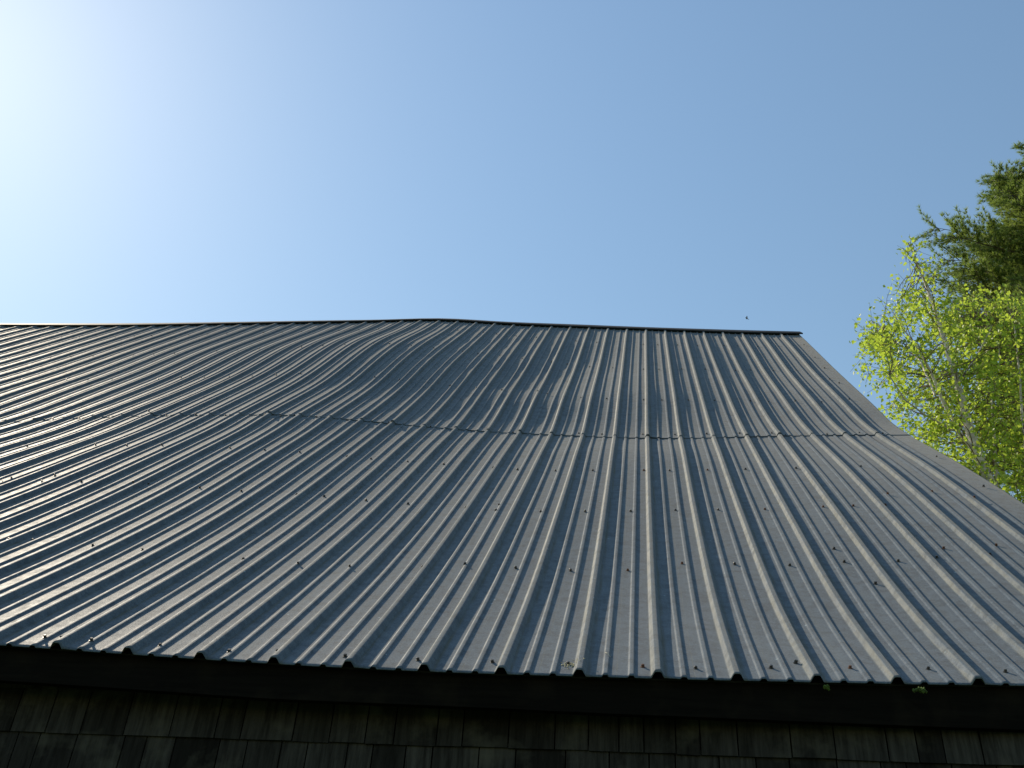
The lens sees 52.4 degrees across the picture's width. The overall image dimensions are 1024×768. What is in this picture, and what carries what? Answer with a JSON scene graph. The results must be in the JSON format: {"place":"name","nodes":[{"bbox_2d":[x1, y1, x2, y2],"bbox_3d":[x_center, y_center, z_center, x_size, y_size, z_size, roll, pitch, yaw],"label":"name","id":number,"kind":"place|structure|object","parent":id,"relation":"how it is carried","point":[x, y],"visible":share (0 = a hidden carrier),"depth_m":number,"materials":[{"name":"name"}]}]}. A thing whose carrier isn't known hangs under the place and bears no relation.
{"place":"outdoors","nodes":[
{"label":"outdoors","id":0,"kind":"place"},
{"bbox_2d":[0,318,1023,767],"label":"barn","id":1,"kind":"structure","parent":0,"point":[430,542],"depth_m":4.39,"materials":[{"name":"paint"}]},
{"bbox_2d":[561,658,584,668],"bbox_3d":[0.179,0.846,3.142,0.057,0.053,0.081,23,-39,-27],"label":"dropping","id":2,"kind":"object","parent":1,"relation":"on","point":[565,663],"visible":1,"depth_m":3.14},
{"bbox_2d":[0,0,1023,502],"label":"sky","id":3,"kind":"structure","parent":0,"point":[693,164],"materials":[{"name":"blue"}]},
{"label":"ground","id":4,"kind":"structure","parent":0,"visible":0},
{"bbox_2d":[849,234,1023,501],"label":"birch tree","id":5,"kind":"object","parent":4,"relation":"on","point":[975,447],"visible":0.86,"depth_m":15.31,"materials":[{"name":"green plant"}]},
{"bbox_2d":[913,140,1023,502],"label":"pine tree","id":6,"kind":"object","parent":4,"relation":"on","point":[999,259],"visible":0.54,"depth_m":23.33,"materials":[{"name":"green plant"}]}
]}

